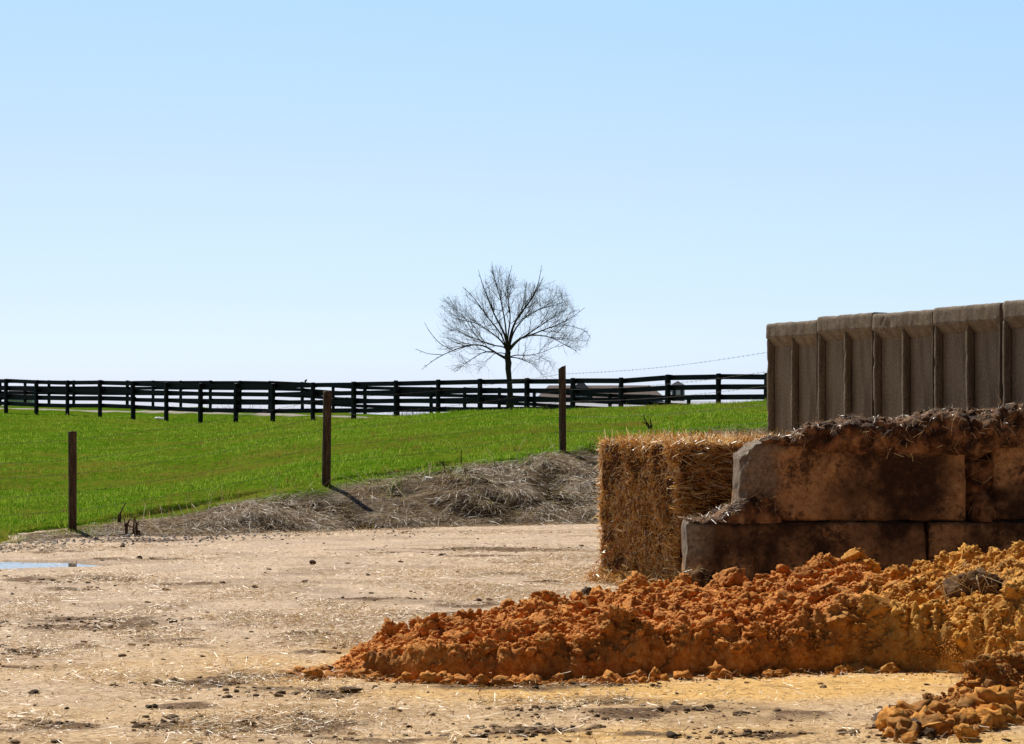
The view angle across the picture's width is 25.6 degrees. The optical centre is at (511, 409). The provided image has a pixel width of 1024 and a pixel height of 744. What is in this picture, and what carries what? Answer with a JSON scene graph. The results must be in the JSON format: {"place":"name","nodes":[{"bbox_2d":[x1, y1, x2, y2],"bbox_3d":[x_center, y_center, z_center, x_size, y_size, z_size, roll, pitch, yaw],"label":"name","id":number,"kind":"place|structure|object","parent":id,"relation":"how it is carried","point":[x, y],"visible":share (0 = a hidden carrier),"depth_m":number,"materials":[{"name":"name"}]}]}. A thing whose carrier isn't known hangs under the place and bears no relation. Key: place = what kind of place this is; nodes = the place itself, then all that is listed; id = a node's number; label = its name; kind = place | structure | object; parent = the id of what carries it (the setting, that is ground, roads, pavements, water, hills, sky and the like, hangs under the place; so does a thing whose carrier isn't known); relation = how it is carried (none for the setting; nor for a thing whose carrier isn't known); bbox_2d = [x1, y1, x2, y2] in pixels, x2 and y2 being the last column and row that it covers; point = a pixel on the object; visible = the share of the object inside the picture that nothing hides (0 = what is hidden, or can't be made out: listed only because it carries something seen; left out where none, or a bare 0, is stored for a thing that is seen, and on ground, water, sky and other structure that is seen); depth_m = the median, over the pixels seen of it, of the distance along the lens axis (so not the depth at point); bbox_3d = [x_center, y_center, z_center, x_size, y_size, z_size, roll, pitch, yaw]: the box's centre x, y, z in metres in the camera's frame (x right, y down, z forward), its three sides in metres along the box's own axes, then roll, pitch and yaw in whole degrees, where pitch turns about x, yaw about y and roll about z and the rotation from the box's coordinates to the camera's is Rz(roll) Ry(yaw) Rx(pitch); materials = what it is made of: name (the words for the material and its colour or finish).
{"place":"outdoors","nodes":[
{"label":"outdoors","id":0,"kind":"place"},
{"bbox_2d":[0,398,767,543],"bbox_3d":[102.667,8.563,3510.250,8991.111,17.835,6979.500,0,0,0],"label":"grass field","id":1,"kind":"structure","parent":0,"point":[106,412],"depth_m":40.23,"materials":[{"name":"green plant"}]},
{"bbox_2d":[8,390,33,405],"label":"white shed","id":2,"kind":"structure","parent":1,"relation":"on","point":[30,401],"depth_m":230.00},
{"bbox_2d":[117,503,125,522],"bbox_3d":[-4.758,1.274,27.408,0.114,0.285,0.063,0,0,22],"label":"dead weed","id":3,"kind":"object","parent":1,"relation":"on","point":[119,518],"visible":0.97,"depth_m":27.40,"materials":[{"name":"brown plant"}]},
{"bbox_2d":[124,518,136,534],"bbox_3d":[-4.473,1.364,26.353,0.152,0.204,0.064,0,0,0],"label":"dead weed","id":4,"kind":"object","parent":1,"relation":"on","point":[126,525],"visible":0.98,"depth_m":26.35,"materials":[{"name":"brown plant"}]},
{"bbox_2d":[132,517,140,534],"bbox_3d":[-4.406,1.369,26.404,0.110,0.228,0.045,0,0,-12],"label":"dead weed","id":5,"kind":"object","parent":1,"relation":"on","point":[136,531],"visible":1,"depth_m":26.39,"materials":[{"name":"brown plant"}]},
{"bbox_2d":[207,405,428,414],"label":"distant treeline","id":6,"kind":"object","parent":1,"relation":"on","point":[357,413],"depth_m":921.15,"materials":[{"name":"plant"}]},
{"bbox_2d":[322,391,331,485],"bbox_3d":[-2.428,0.441,29.499,0.133,1.382,0.123,0,0,0],"label":"fence post","id":7,"kind":"object","parent":1,"relation":"on","point":[326,443],"visible":0.94,"depth_m":29.45,"materials":[{"name":"brown wood"}]},
{"bbox_2d":[0,380,690,415],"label":"board fence","id":8,"kind":"object","parent":1,"relation":"on","point":[499,395],"visible":0.34,"depth_m":121.80,"materials":[{"name":"black wood"}]},
{"bbox_2d":[0,373,766,422],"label":"board fence","id":9,"kind":"object","parent":1,"relation":"on","point":[526,390],"visible":0.62,"depth_m":85.46,"materials":[{"name":"black wood"}]},
{"bbox_2d":[9,424,766,541],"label":"dry grass","id":10,"kind":"structure","parent":1,"relation":"on","point":[206,522],"depth_m":28.91,"materials":[{"name":"beige plant"}]},
{"bbox_2d":[415,264,589,406],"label":"bare tree","id":11,"kind":"object","parent":1,"relation":"on","point":[507,346],"visible":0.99,"depth_m":103.83,"materials":[{"name":"brown plant"}]},
{"bbox_2d":[558,365,565,451],"bbox_3d":[0.734,0.056,32.752,0.120,1.409,0.106,0,0,0],"label":"fence post","id":12,"kind":"object","parent":1,"relation":"on","point":[562,406],"visible":0.91,"depth_m":32.71,"materials":[{"name":"brown wood"}]},
{"bbox_2d":[0,352,766,515],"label":"barbed wire","id":13,"kind":"object","parent":12,"relation":"attached to","point":[389,424],"visible":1,"depth_m":29.11,"materials":[{"name":"grey metal"}]},
{"bbox_2d":[531,381,715,406],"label":"barn","id":14,"kind":"structure","parent":1,"relation":"on","point":[673,392],"depth_m":241.13,"materials":[{"name":"white"}]},
{"bbox_2d":[643,414,652,429],"bbox_3d":[2.290,0.216,38.044,0.182,0.281,0.085,0,0,0],"label":"twiggy weed","id":15,"kind":"object","parent":1,"relation":"on","point":[648,425],"visible":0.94,"depth_m":38.03,"materials":[{"name":"brown plant"}]},
{"bbox_2d":[0,523,1023,743],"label":"dirt yard","id":16,"kind":"structure","parent":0,"point":[754,687],"depth_m":13.05,"materials":[{"name":"beige soil"}]},
{"bbox_2d":[0,561,110,568],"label":"puddle","id":17,"kind":"object","parent":16,"relation":"on","point":[7,564],"visible":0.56,"depth_m":21.73,"materials":[{"name":"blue liquid"}]},
{"bbox_2d":[68,431,76,530],"bbox_3d":[-5.196,0.920,26.601,0.102,1.336,0.100,0,0,0],"label":"fence post","id":18,"kind":"object","parent":16,"relation":"on","point":[72,482],"visible":0.91,"depth_m":26.56,"materials":[{"name":"brown wood"}]},
{"bbox_2d":[0,529,521,552],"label":"edge pebbles","id":19,"kind":"object","parent":16,"relation":"on","point":[120,538],"visible":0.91,"depth_m":25.59,"materials":[{"name":"gravel"}]},
{"bbox_2d":[338,686,362,692],"bbox_3d":[-0.848,1.469,11.793,0.110,0.036,0.098,0,0,38],"label":"manure clod","id":20,"kind":"object","parent":16,"relation":"on","point":[353,689],"visible":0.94,"depth_m":11.77,"materials":[{"name":"brown soil"}]},
{"bbox_2d":[0,529,1015,743],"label":"manure crumbs","id":21,"kind":"object","parent":16,"relation":"on","point":[669,734],"visible":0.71,"depth_m":10.96,"materials":[{"name":"brown soil"}]},
{"bbox_2d":[0,523,1023,743],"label":"loose straw","id":22,"kind":"object","parent":16,"relation":"on","point":[292,616],"visible":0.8,"depth_m":14.25,"materials":[{"name":"beige plant"}]},
{"bbox_2d":[281,540,1023,743],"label":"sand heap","id":23,"kind":"object","parent":16,"relation":"on","point":[856,612],"visible":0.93,"depth_m":12.68,"materials":[{"name":"soil soil"}]},
{"bbox_2d":[581,586,591,595],"bbox_3d":[0.610,1.449,17.877,0.126,0.095,0.096,0,0,0],"label":"manure clod","id":24,"kind":"object","parent":23,"relation":"on","point":[586,590],"visible":0.63,"depth_m":17.84,"materials":[{"name":"brown soil"}]},
{"bbox_2d":[929,555,1015,605],"bbox_3d":[2.717,1.104,13.131,0.472,0.519,0.561,0,0,33],"label":"turf clump","id":25,"kind":"object","parent":23,"relation":"on","point":[982,581],"visible":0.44,"depth_m":13.04,"materials":[{"name":"plant"}]},
{"bbox_2d":[579,426,793,584],"bbox_3d":[1.949,0.822,19.382,2.616,1.378,1.450,0,0,-31],"label":"straw bale","id":26,"kind":"object","parent":16,"relation":"on","point":[653,486],"visible":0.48,"depth_m":18.68},
{"bbox_2d":[670,564,712,587],"bbox_3d":[1.490,1.355,17.292,0.581,0.354,0.407,0,0,0],"label":"manure clump","id":27,"kind":"object","parent":16,"relation":"on","point":[702,578],"visible":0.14,"depth_m":17.20,"materials":[{"name":"soil"}]},
{"bbox_2d":[766,320,817,435],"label":"wall panel","id":28,"kind":"structure","parent":16,"relation":"on","point":[792,376],"depth_m":26.12,"materials":[{"name":"concrete"}]},
{"bbox_2d":[681,517,926,581],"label":"concrete block","id":29,"kind":"structure","parent":16,"relation":"on","point":[751,549],"depth_m":17.40,"materials":[{"name":"concrete"}]},
{"bbox_2d":[676,491,784,529],"bbox_3d":[1.716,0.767,17.639,0.826,0.338,0.611,0,0,0],"label":"manure wedge","id":30,"kind":"object","parent":29,"relation":"on","point":[760,508],"visible":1,"depth_m":17.41,"materials":[{"name":"soil"}]},
{"bbox_2d":[731,440,965,521],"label":"concrete block","id":31,"kind":"structure","parent":29,"relation":"on","point":[806,484],"depth_m":17.46,"materials":[{"name":"concrete"}]},
{"bbox_2d":[756,394,1023,462],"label":"manure crust","id":32,"kind":"object","parent":31,"relation":"on","point":[961,431],"visible":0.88,"depth_m":17.41,"materials":[{"name":"soil"}]},
{"bbox_2d":[817,312,883,421],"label":"wall panel","id":33,"kind":"structure","parent":16,"relation":"on","point":[845,362],"depth_m":24.98,"materials":[{"name":"concrete"}]},
{"bbox_2d":[872,309,934,418],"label":"wall panel","id":34,"kind":"structure","parent":16,"relation":"on","point":[904,365],"depth_m":23.84,"materials":[{"name":"coarse grey concrete concrete"}]},
{"bbox_2d":[870,704,937,737],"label":"manure crumbs","id":35,"kind":"object","parent":16,"relation":"on","point":[927,732],"visible":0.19,"depth_m":10.15,"materials":[{"name":"brown soil"}]},
{"bbox_2d":[933,302,1003,410],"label":"wall panel","id":36,"kind":"structure","parent":16,"relation":"on","point":[968,355],"depth_m":22.70,"materials":[{"name":"coarse grey concrete concrete"}]},
{"bbox_2d":[922,520,1023,562],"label":"concrete block","id":37,"kind":"structure","parent":16,"relation":"on","point":[951,536],"depth_m":17.41,"materials":[{"name":"concrete"}]},
{"bbox_2d":[964,453,999,522],"bbox_3d":[3.614,0.614,17.672,0.562,0.846,0.501,0,0,19],"label":"manure plug","id":38,"kind":"object","parent":37,"relation":"on","point":[980,507],"visible":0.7,"depth_m":17.53,"materials":[{"name":"soil"}]},
{"bbox_2d":[990,447,1023,520],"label":"concrete block","id":39,"kind":"structure","parent":37,"relation":"on","point":[1008,480],"depth_m":17.49,"materials":[{"name":"brown concrete"}]},
{"bbox_2d":[1002,300,1023,405],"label":"wall panel","id":40,"kind":"structure","parent":16,"relation":"on","point":[1013,351],"depth_m":22.05,"materials":[{"name":"concrete"}]},
{"bbox_2d":[0,0,1023,414],"label":"sky","id":41,"kind":"structure","parent":0,"point":[191,190],"materials":[{"name":"blue"}]}
]}

